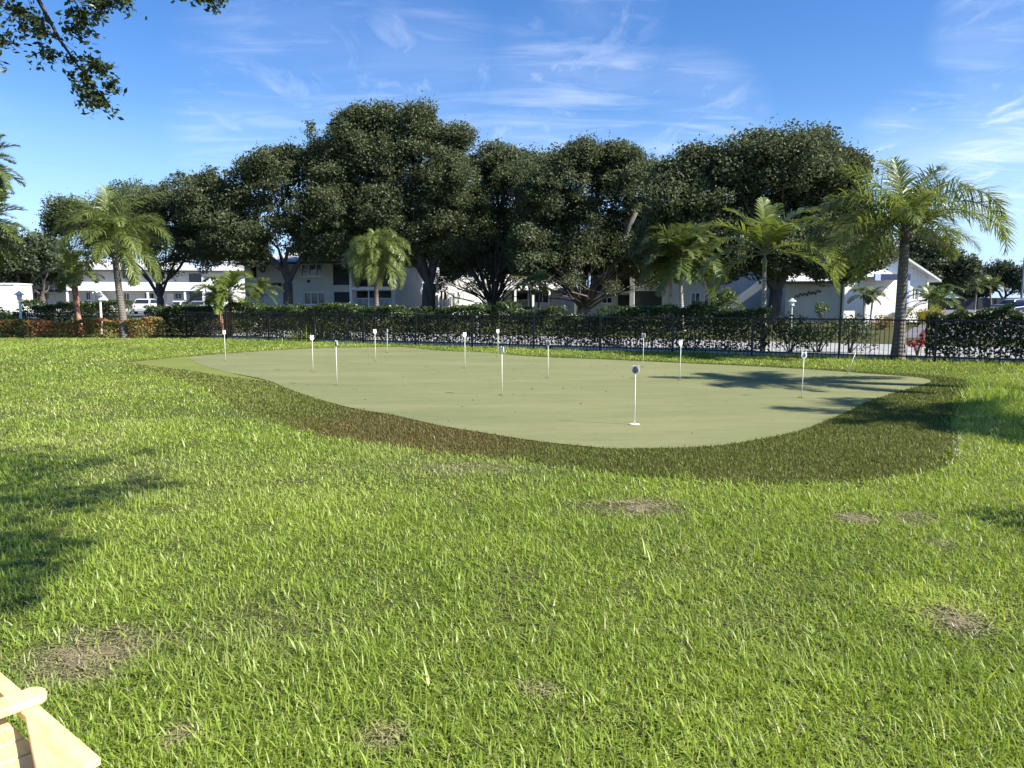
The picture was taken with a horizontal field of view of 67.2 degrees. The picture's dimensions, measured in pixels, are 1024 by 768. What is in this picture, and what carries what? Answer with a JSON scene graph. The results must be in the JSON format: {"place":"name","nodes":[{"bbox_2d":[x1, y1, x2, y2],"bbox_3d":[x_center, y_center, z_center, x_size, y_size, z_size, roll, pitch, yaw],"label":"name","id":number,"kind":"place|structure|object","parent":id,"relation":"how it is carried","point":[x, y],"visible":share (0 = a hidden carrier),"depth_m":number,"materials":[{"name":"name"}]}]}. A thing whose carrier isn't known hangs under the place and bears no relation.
{"place":"outdoors","nodes":[
{"label":"outdoors","id":0,"kind":"place"},
{"bbox_2d":[0,303,1023,767],"bbox_3d":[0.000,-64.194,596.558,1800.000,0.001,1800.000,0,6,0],"label":"ground","id":1,"kind":"structure","parent":0,"point":[110,635],"depth_m":4.49,"materials":[{"name":"green plant"}]},
{"bbox_2d":[0,133,26,202],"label":"date palm","id":2,"kind":"object","parent":1,"relation":"on","point":[4,178],"visible":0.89,"depth_m":29.43,"materials":[{"name":"green plant"}]},
{"bbox_2d":[0,307,30,332],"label":"shrub","id":3,"kind":"object","parent":1,"relation":"on","point":[5,315],"visible":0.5,"depth_m":36.75,"materials":[{"name":"green plant"}]},
{"bbox_2d":[0,283,33,313],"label":"white shed","id":4,"kind":"structure","parent":1,"relation":"on","point":[8,300],"depth_m":83.89,"materials":[{"name":"paint"}]},
{"bbox_2d":[0,191,36,272],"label":"date palm","id":5,"kind":"object","parent":1,"relation":"on","point":[7,227],"visible":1,"depth_m":26.94,"materials":[{"name":"green plant"}]},
{"bbox_2d":[13,291,24,331],"bbox_3d":[-22.060,-3.146,34.563,0.444,2.070,0.444,0,6,0],"label":"lantern post","id":6,"kind":"object","parent":1,"relation":"on","point":[18,294],"visible":0.8,"depth_m":34.46,"materials":[{"name":"white metal"}]},
{"bbox_2d":[0,222,44,282],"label":"tree","id":7,"kind":"object","parent":1,"relation":"on","point":[27,256],"visible":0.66,"depth_m":92.64,"materials":[{"name":"green plant"}]},
{"bbox_2d":[0,318,81,337],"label":"croton hedge","id":8,"kind":"object","parent":1,"relation":"on","point":[25,325],"visible":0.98,"depth_m":32.95,"materials":[{"name":"orange plant"}]},
{"bbox_2d":[13,229,82,310],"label":"tree","id":9,"kind":"object","parent":1,"relation":"on","point":[48,242],"visible":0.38,"depth_m":95.93,"materials":[{"name":"green plant"}]},
{"bbox_2d":[0,672,100,767],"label":"garden chair","id":10,"kind":"object","parent":1,"relation":"on","point":[52,742],"visible":1,"depth_m":2.05,"materials":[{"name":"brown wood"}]},
{"bbox_2d":[31,249,107,334],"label":"christmas palm","id":11,"kind":"object","parent":1,"relation":"on","point":[61,285],"visible":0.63,"depth_m":35.65,"materials":[{"name":"green plant"}]},
{"bbox_2d":[17,299,134,332],"bbox_3d":[-21.514,-3.378,38.114,5.296,1.718,1.564,1,6,6],"label":"hedge","id":12,"kind":"object","parent":1,"relation":"on","point":[48,311],"visible":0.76,"depth_m":37.65,"materials":[{"name":"green plant"}]},
{"bbox_2d":[57,644,119,667],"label":"bare soil","id":13,"kind":"structure","parent":1,"relation":"on","point":[81,660],"depth_m":3.59,"materials":[{"name":"beige soil"}]},
{"bbox_2d":[95,291,103,330],"bbox_3d":[-19.146,-3.279,35.857,0.444,2.050,0.444,0,6,0],"label":"lantern post","id":14,"kind":"object","parent":1,"relation":"on","point":[99,295],"visible":0.74,"depth_m":35.75,"materials":[{"name":"white metal"}]},
{"bbox_2d":[50,178,175,337],"bbox_3d":[-16.781,-5.372,32.536,4.952,6.958,4.750,0,6,0],"label":"queen palm","id":15,"kind":"object","parent":1,"relation":"on","point":[113,228],"visible":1,"depth_m":32.25,"materials":[{"name":"green plant"}]},
{"bbox_2d":[69,316,162,337],"bbox_3d":[-16.978,-2.448,33.042,3.750,0.984,1.397,0,6,0],"label":"croton hedge","id":16,"kind":"object","parent":1,"relation":"on","point":[89,322],"visible":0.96,"depth_m":32.71,"materials":[{"name":"green plant"}]},
{"bbox_2d":[0,0,233,119],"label":"shade tree","id":17,"kind":"object","parent":1,"relation":"on","point":[19,11],"visible":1,"depth_m":5.74,"materials":[{"name":"green plant"}]},
{"bbox_2d":[8,312,226,317],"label":"car park","id":18,"kind":"structure","parent":1,"relation":"on","point":[139,314],"depth_m":82.02,"materials":[{"name":"grey asphalt"}]},
{"bbox_2d":[131,299,156,313],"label":"parked car","id":19,"kind":"object","parent":18,"relation":"on","point":[139,304],"visible":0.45,"depth_m":83.56,"materials":[{"name":"white metal"}]},
{"bbox_2d":[164,301,188,311],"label":"parked car","id":20,"kind":"object","parent":18,"relation":"on","point":[178,302],"visible":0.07,"depth_m":84.18,"materials":[{"name":"white metal"}]},
{"bbox_2d":[190,301,205,305],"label":"parked car","id":21,"kind":"object","parent":18,"relation":"on","point":[201,303],"visible":0.09,"depth_m":86.06,"materials":[{"name":"silver metal"}]},
{"bbox_2d":[32,259,204,311],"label":"apartment building","id":22,"kind":"structure","parent":1,"relation":"on","point":[179,288],"depth_m":102.54,"materials":[{"name":"paint"}]},
{"bbox_2d":[123,293,129,299],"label":"window","id":23,"kind":"structure","parent":22,"relation":"in","point":[126,295],"depth_m":103.15,"materials":[{"name":"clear glass"}]},
{"bbox_2d":[144,293,153,298],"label":"window","id":24,"kind":"structure","parent":22,"relation":"in","point":[151,295],"depth_m":103.81,"materials":[{"name":"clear glass"}]},
{"bbox_2d":[166,294,172,304],"bbox_3d":[-26.488,-5.936,59.694,0.480,2.100,0.090,0,6,0],"label":"door","id":25,"kind":"structure","parent":22,"relation":"in","point":[169,299],"depth_m":59.58,"materials":[{"name":"grey metal"}]},
{"bbox_2d":[175,293,181,298],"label":"window","id":26,"kind":"structure","parent":22,"relation":"in","point":[177,295],"depth_m":104.70,"materials":[{"name":"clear glass"}]},
{"bbox_2d":[189,273,201,281],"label":"door","id":27,"kind":"structure","parent":22,"relation":"in","point":[193,277],"depth_m":104.98,"materials":[{"name":"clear glass"}]},
{"bbox_2d":[190,291,202,302],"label":"door","id":28,"kind":"structure","parent":22,"relation":"in","point":[199,298],"depth_m":105.29,"materials":[{"name":"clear glass"}]},
{"bbox_2d":[32,167,220,316],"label":"oak tree","id":29,"kind":"object","parent":1,"relation":"on","point":[162,206],"visible":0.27,"depth_m":68.28,"materials":[{"name":"green plant"}]},
{"bbox_2d":[142,303,227,336],"bbox_3d":[-14.498,-2.904,34.345,4.310,1.604,1.429,3,7,27],"label":"hedge","id":30,"kind":"object","parent":1,"relation":"on","point":[173,311],"visible":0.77,"depth_m":33.95,"materials":[{"name":"green plant"}]},
{"bbox_2d":[199,261,244,308],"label":"apartment building","id":31,"kind":"structure","parent":1,"relation":"on","point":[219,271],"depth_m":91.62,"materials":[{"name":"paint"}]},
{"bbox_2d":[183,269,263,337],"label":"christmas palm","id":32,"kind":"object","parent":1,"relation":"on","point":[220,287],"visible":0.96,"depth_m":32.28,"materials":[{"name":"green plant"}]},
{"bbox_2d":[225,296,254,322],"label":"shrub","id":33,"kind":"object","parent":1,"relation":"on","point":[238,302],"visible":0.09,"depth_m":49.64,"materials":[{"name":"green plant"}]},
{"bbox_2d":[240,277,282,327],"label":"christmas palm","id":34,"kind":"object","parent":1,"relation":"on","point":[261,282],"visible":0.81,"depth_m":44.58,"materials":[{"name":"green plant"}]},
{"bbox_2d":[169,136,364,317],"bbox_3d":[-20.309,-13.327,66.501,17.202,15.400,9.787,0,6,0],"label":"oak tree","id":35,"kind":"object","parent":1,"relation":"on","point":[232,228],"visible":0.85,"depth_m":64.70,"materials":[{"name":"green plant"}]},
{"bbox_2d":[226,301,405,339],"bbox_3d":[-8.090,-2.542,31.128,8.578,1.588,1.285,3,7,27],"label":"hedge","id":36,"kind":"object","parent":1,"relation":"on","point":[341,307],"visible":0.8,"depth_m":30.66,"materials":[{"name":"green plant"}]},
{"bbox_2d":[272,318,380,340],"bbox_3d":[-7.335,-2.260,30.528,4.422,1.088,1.891,-1,6,-13],"label":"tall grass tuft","id":37,"kind":"object","parent":1,"relation":"on","point":[329,335],"visible":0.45,"depth_m":30.47,"materials":[{"name":"green plant"}]},
{"bbox_2d":[237,250,428,316],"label":"apartment building","id":38,"kind":"structure","parent":1,"relation":"on","point":[327,282],"depth_m":73.00,"materials":[{"name":"grey paint"}]},
{"bbox_2d":[301,264,323,276],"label":"window","id":39,"kind":"structure","parent":38,"relation":"in","point":[311,271],"depth_m":72.97,"materials":[{"name":"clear glass"}]},
{"bbox_2d":[304,292,324,304],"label":"window","id":40,"kind":"structure","parent":38,"relation":"in","point":[309,297],"depth_m":73.20,"materials":[{"name":"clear glass"}]},
{"bbox_2d":[340,226,411,324],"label":"queen palm","id":41,"kind":"object","parent":1,"relation":"on","point":[376,243],"visible":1,"depth_m":42.71,"materials":[{"name":"green plant"}]},
{"bbox_2d":[358,305,432,317],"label":"hedge","id":42,"kind":"object","parent":1,"relation":"on","point":[419,308],"visible":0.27,"depth_m":61.44,"materials":[{"name":"green plant"}]},
{"bbox_2d":[293,91,499,312],"bbox_3d":[-10.296,-15.197,66.909,18.663,19.027,12.307,0,6,0],"label":"oak tree","id":43,"kind":"object","parent":1,"relation":"on","point":[379,147],"visible":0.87,"depth_m":64.36,"materials":[{"name":"green plant"}]},
{"bbox_2d":[472,297,481,336],"bbox_3d":[-1.514,-2.866,33.387,0.406,1.770,0.406,0,6,0],"label":"lantern post","id":44,"kind":"object","parent":1,"relation":"on","point":[477,300],"visible":0.38,"depth_m":33.21,"materials":[{"name":"white metal"}]},
{"bbox_2d":[420,137,556,314],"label":"oak tree","id":45,"kind":"object","parent":1,"relation":"on","point":[495,163],"visible":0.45,"depth_m":67.72,"materials":[{"name":"green plant"}]},
{"bbox_2d":[427,258,573,314],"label":"apartment building","id":46,"kind":"structure","parent":1,"relation":"on","point":[443,299],"depth_m":78.76,"materials":[{"name":"paint"}]},
{"bbox_2d":[534,291,552,303],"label":"window","id":47,"kind":"structure","parent":46,"relation":"in","point":[542,300],"depth_m":79.90,"materials":[{"name":"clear glass"}]},
{"bbox_2d":[0,459,1006,763],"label":"dry thatch","id":48,"kind":"object","parent":1,"relation":"on","point":[412,719],"visible":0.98,"depth_m":3.59,"materials":[{"name":"brown plant"}]},
{"bbox_2d":[510,269,558,320],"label":"christmas palm","id":49,"kind":"object","parent":1,"relation":"on","point":[530,279],"visible":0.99,"depth_m":53.59,"materials":[{"name":"green plant"}]},
{"bbox_2d":[190,347,930,448],"bbox_3d":[-1.552,-0.305,17.737,18.337,0.014,11.286,5,8,39],"label":"putting green","id":50,"kind":"object","parent":1,"relation":"on","point":[673,409],"visible":0.85,"depth_m":13.70,"materials":[{"name":"green plant"}]},
{"bbox_2d":[310,335,314,370],"bbox_3d":[-4.549,-0.693,17.559,0.112,0.837,0.112,0,6,0],"label":"putting marker","id":51,"kind":"object","parent":50,"relation":"on","point":[311,337],"visible":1,"depth_m":17.54,"materials":[{"name":"plastic"}]},
{"bbox_2d":[334,340,339,384],"bbox_3d":[-3.349,-0.395,14.691,0.112,0.873,0.112,0,6,0],"label":"putting marker","id":52,"kind":"object","parent":50,"relation":"on","point":[336,361],"visible":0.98,"depth_m":14.68,"materials":[{"name":"plastic"}]},
{"bbox_2d":[629,365,639,424],"bbox_3d":[1.607,0.153,10.057,0.140,0.802,0.140,0,6,0],"label":"putting marker","id":53,"kind":"object","parent":50,"relation":"on","point":[635,370],"visible":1,"depth_m":10.03,"materials":[{"name":"plastic"}]},
{"bbox_2d":[677,340,681,379],"bbox_3d":[3.414,-0.472,15.603,0.112,0.826,0.112,0,6,0],"label":"putting marker","id":54,"kind":"object","parent":50,"relation":"on","point":[680,343],"visible":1,"depth_m":15.58,"materials":[{"name":"plastic"}]},
{"bbox_2d":[799,352,806,397],"bbox_3d":[4.841,-0.146,12.826,0.118,0.788,0.112,0,6,0],"label":"putting marker","id":55,"kind":"object","parent":50,"relation":"on","point":[803,354],"visible":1,"depth_m":12.80,"materials":[{"name":"plastic"}]},
{"bbox_2d":[500,130,659,315],"bbox_3d":[7.157,-12.793,62.688,16.340,15.174,15.506,0,6,0],"label":"oak tree","id":56,"kind":"object","parent":1,"relation":"on","point":[561,246],"visible":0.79,"depth_m":61.10,"materials":[{"name":"green plant"}]},
{"bbox_2d":[391,301,771,353],"bbox_3d":[1.731,-2.032,26.204,13.520,1.658,1.292,3,7,27],"label":"hedge","id":57,"kind":"object","parent":1,"relation":"on","point":[511,307],"visible":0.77,"depth_m":25.36,"materials":[{"name":"green plant"}]},
{"bbox_2d":[184,310,1023,361],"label":"metal fence","id":58,"kind":"object","parent":1,"relation":"on","point":[415,341],"visible":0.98,"depth_m":24.71,"materials":[{"name":"black metal"}]},
{"bbox_2d":[209,335,1023,362],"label":"kerb","id":59,"kind":"structure","parent":1,"relation":"on","point":[788,354],"depth_m":24.49,"materials":[{"name":"grey concrete"}]},
{"bbox_2d":[597,305,642,320],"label":"hedge","id":60,"kind":"object","parent":1,"relation":"on","point":[605,307],"visible":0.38,"depth_m":59.33,"materials":[{"name":"green plant"}]},
{"bbox_2d":[620,504,657,511],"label":"bare soil","id":61,"kind":"structure","parent":1,"relation":"on","point":[637,506],"depth_m":6.12,"materials":[{"name":"beige soil"}]},
{"bbox_2d":[630,220,727,330],"bbox_3d":[8.554,-5.561,39.570,4.722,5.790,4.871,-4,8,-33],"label":"christmas palm","id":62,"kind":"object","parent":1,"relation":"on","point":[678,253],"visible":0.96,"depth_m":38.81,"materials":[{"name":"green plant"}]},
{"bbox_2d":[590,272,769,317],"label":"apartment building","id":63,"kind":"structure","parent":1,"relation":"on","point":[748,293],"depth_m":68.47,"materials":[{"name":"grey paint"}]},
{"bbox_2d":[602,297,611,303],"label":"window","id":64,"kind":"structure","parent":63,"relation":"in","point":[609,299],"depth_m":70.38,"materials":[{"name":"black glass"}]},
{"bbox_2d":[690,292,699,304],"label":"window","id":65,"kind":"structure","parent":63,"relation":"in","point":[694,296],"depth_m":68.36,"materials":[{"name":"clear glass"}]},
{"bbox_2d":[704,293,712,303],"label":"window","id":66,"kind":"structure","parent":63,"relation":"in","point":[706,296],"depth_m":68.10,"materials":[{"name":"grey glass"}]},
{"bbox_2d":[653,310,751,324],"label":"hedge","id":67,"kind":"object","parent":1,"relation":"on","point":[699,314],"visible":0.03,"depth_m":49.17,"materials":[{"name":"green plant"}]},
{"bbox_2d":[712,287,744,320],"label":"shrub","id":68,"kind":"object","parent":1,"relation":"on","point":[721,305],"visible":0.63,"depth_m":42.46,"materials":[{"name":"green plant"}]},
{"bbox_2d":[617,113,898,324],"bbox_3d":[16.088,-10.263,49.379,18.584,13.065,10.545,0,6,0],"label":"oak tree","id":69,"kind":"object","parent":1,"relation":"on","point":[800,168],"visible":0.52,"depth_m":47.76,"materials":[{"name":"green plant"}]},
{"bbox_2d":[687,197,849,350],"bbox_3d":[8.027,-3.391,24.103,4.164,4.871,4.070,5,8,41],"label":"slender palm","id":70,"kind":"object","parent":1,"relation":"on","point":[768,229],"visible":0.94,"depth_m":23.76,"materials":[{"name":"green plant"}]},
{"bbox_2d":[761,311,815,351],"bbox_3d":[8.257,-1.520,23.005,1.520,1.358,1.347,4,7,33],"label":"shrub","id":71,"kind":"object","parent":1,"relation":"on","point":[780,324],"visible":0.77,"depth_m":22.90,"materials":[{"name":"green plant"}]},
{"bbox_2d":[787,298,796,328],"bbox_3d":[14.819,-3.679,40.843,0.483,1.750,0.483,0,6,0],"label":"lantern post","id":72,"kind":"object","parent":1,"relation":"on","point":[791,301],"visible":0.79,"depth_m":40.71,"materials":[{"name":"white metal"}]},
{"bbox_2d":[781,273,845,320],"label":"side wing","id":73,"kind":"structure","parent":1,"relation":"on","point":[804,293],"depth_m":57.21,"materials":[{"name":"white paint"}]},
{"bbox_2d":[792,320,842,352],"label":"shrub","id":74,"kind":"object","parent":1,"relation":"on","point":[814,335],"visible":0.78,"depth_m":22.68,"materials":[{"name":"green plant"}]},
{"bbox_2d":[813,302,829,326],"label":"shrub","id":75,"kind":"object","parent":1,"relation":"on","point":[820,308],"visible":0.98,"depth_m":45.79,"materials":[{"name":"green plant"}]},
{"bbox_2d":[843,515,866,520],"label":"bare soil","id":76,"kind":"structure","parent":1,"relation":"on","point":[853,518],"depth_m":5.81,"materials":[{"name":"beige soil"}]},
{"bbox_2d":[834,313,880,352],"bbox_3d":[10.407,-1.535,23.459,1.441,1.291,1.397,4,8,34],"label":"shrub","id":77,"kind":"object","parent":1,"relation":"on","point":[849,326],"visible":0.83,"depth_m":23.39,"materials":[{"name":"green plant"}]},
{"bbox_2d":[847,286,889,327],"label":"pygmy palm","id":78,"kind":"object","parent":1,"relation":"on","point":[870,292],"visible":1,"depth_m":43.70,"materials":[{"name":"green plant"}]},
{"bbox_2d":[869,313,894,329],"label":"orange shrub","id":79,"kind":"object","parent":1,"relation":"on","point":[883,325],"visible":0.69,"depth_m":41.59,"materials":[{"name":"green plant"}]},
{"bbox_2d":[837,256,941,321],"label":"gabled house","id":80,"kind":"structure","parent":1,"relation":"on","point":[918,274],"depth_m":56.64,"materials":[{"name":"paint"}]},
{"bbox_2d":[912,288,917,299],"bbox_3d":[30.073,-6.728,57.552,0.521,0.895,0.120,-1,6,-12],"label":"window","id":81,"kind":"structure","parent":80,"relation":"in","point":[915,297],"depth_m":57.55,"materials":[{"name":"white glass"}]},
{"bbox_2d":[799,155,1017,359],"bbox_3d":[10.722,-3.425,20.740,5.674,5.678,4.015,0,6,0],"label":"queen palm","id":82,"kind":"object","parent":1,"relation":"on","point":[910,208],"visible":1,"depth_m":20.60,"materials":[{"name":"green plant"}]},
{"bbox_2d":[908,329,925,355],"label":"red shrub","id":83,"kind":"object","parent":1,"relation":"on","point":[918,343],"visible":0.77,"depth_m":22.45,"materials":[{"name":"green plant"}]},
{"bbox_2d":[906,306,932,326],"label":"yellow shrub","id":84,"kind":"object","parent":1,"relation":"on","point":[922,315],"visible":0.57,"depth_m":45.58,"materials":[{"name":"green plant"}]},
{"bbox_2d":[915,305,946,316],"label":"yellow shrub","id":85,"kind":"object","parent":1,"relation":"on","point":[935,310],"visible":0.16,"depth_m":49.55,"materials":[{"name":"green plant"}]},
{"bbox_2d":[906,283,965,313],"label":"pygmy palm","id":86,"kind":"object","parent":1,"relation":"on","point":[932,294],"visible":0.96,"depth_m":51.87,"materials":[{"name":"green plant"}]},
{"bbox_2d":[896,227,987,311],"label":"tree","id":87,"kind":"object","parent":1,"relation":"on","point":[961,270],"visible":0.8,"depth_m":89.31,"materials":[{"name":"green plant"}]},
{"bbox_2d":[945,616,973,628],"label":"bare soil","id":88,"kind":"structure","parent":1,"relation":"on","point":[950,620],"depth_m":3.94,"materials":[{"name":"beige soil"}]},
{"bbox_2d":[924,301,1023,360],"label":"hedge","id":89,"kind":"object","parent":1,"relation":"on","point":[1008,308],"visible":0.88,"depth_m":20.50,"materials":[{"name":"green plant"}]},
{"bbox_2d":[952,280,997,297],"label":"tree","id":90,"kind":"object","parent":1,"relation":"on","point":[979,295],"visible":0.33,"depth_m":127.09,"materials":[{"name":"green plant"}]},
{"bbox_2d":[927,298,1023,309],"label":"boundary wall","id":91,"kind":"structure","parent":1,"relation":"on","point":[981,303],"depth_m":118.77,"materials":[{"name":"white paint"}]},
{"bbox_2d":[942,310,1008,317],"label":"parking lot","id":92,"kind":"structure","parent":1,"relation":"on","point":[948,312],"depth_m":101.21,"materials":[{"name":"grey asphalt"}]},
{"bbox_2d":[965,276,993,309],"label":"fan palm","id":93,"kind":"object","parent":92,"relation":"on","point":[976,287],"visible":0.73,"depth_m":117.10,"materials":[{"name":"green plant"}]},
{"bbox_2d":[972,274,1006,306],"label":"fan palm","id":94,"kind":"object","parent":92,"relation":"on","point":[991,279],"visible":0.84,"depth_m":118.05,"materials":[{"name":"green plant"}]},
{"bbox_2d":[990,299,1023,307],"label":"parked car","id":95,"kind":"object","parent":92,"relation":"on","point":[1003,302],"visible":0.18,"depth_m":89.06,"materials":[{"name":"silver metal"}]},
{"bbox_2d":[1005,301,1023,313],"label":"parked car","id":96,"kind":"object","parent":92,"relation":"on","point":[1019,306],"visible":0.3,"depth_m":78.60,"materials":[{"name":"white metal"}]},
{"bbox_2d":[1020,259,1023,298],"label":"utility pole","id":97,"kind":"object","parent":92,"relation":"on","point":[1022,286],"visible":0.65,"depth_m":110.96,"materials":[{"name":"grey metal"}]},
{"bbox_2d":[978,256,1023,297],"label":"tree","id":98,"kind":"object","parent":1,"relation":"on","point":[1004,270],"visible":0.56,"depth_m":125.62,"materials":[{"name":"green plant"}]},
{"bbox_2d":[1005,264,1023,294],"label":"tree","id":99,"kind":"object","parent":1,"relation":"on","point":[1018,280],"visible":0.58,"depth_m":123.39,"materials":[{"name":"green plant"}]},
{"bbox_2d":[0,0,1023,297],"label":"sky","id":100,"kind":"structure","parent":0,"point":[923,83],"materials":[{"name":"blue"}]},
{"bbox_2d":[124,346,968,484],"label":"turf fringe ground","id":101,"kind":"structure","parent":0,"point":[730,452],"depth_m":8.63,"materials":[{"name":"green plant"}]},
{"bbox_2d":[131,356,264,380],"bbox_3d":[-7.820,-0.393,18.502,2.212,0.001,8.143,-3,7,-28],"label":"turf strip","id":102,"kind":"object","parent":101,"relation":"on","point":[186,363],"visible":0.85,"depth_m":19.11,"materials":[{"name":"green plant"}]},
{"bbox_2d":[121,345,970,484],"bbox_3d":[-1.412,-0.222,16.815,20.364,0.045,13.079,5,8,37],"label":"turf fringe","id":103,"kind":"object","parent":101,"relation":"on","point":[815,441],"visible":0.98,"depth_m":9.14,"materials":[{"name":"green plant"}]},
{"bbox_2d":[938,430,961,465],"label":"gravel","id":104,"kind":"structure","parent":101,"relation":"on","point":[954,448],"depth_m":8.45,"materials":[{"name":"grey gravel"}]},
{"bbox_2d":[308,351,853,433],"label":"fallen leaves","id":105,"kind":"object","parent":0,"point":[532,388],"visible":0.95,"depth_m":14.88,"materials":[{"name":"brown plant"}]},
{"bbox_2d":[217,331,1023,358],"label":"road","id":106,"kind":"structure","parent":0,"point":[835,346],"depth_m":26.78,"materials":[{"name":"grey asphalt"}]},
{"bbox_2d":[905,319,1022,337],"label":"driveway","id":107,"kind":"structure","parent":0,"point":[915,335],"depth_m":39.02,"materials":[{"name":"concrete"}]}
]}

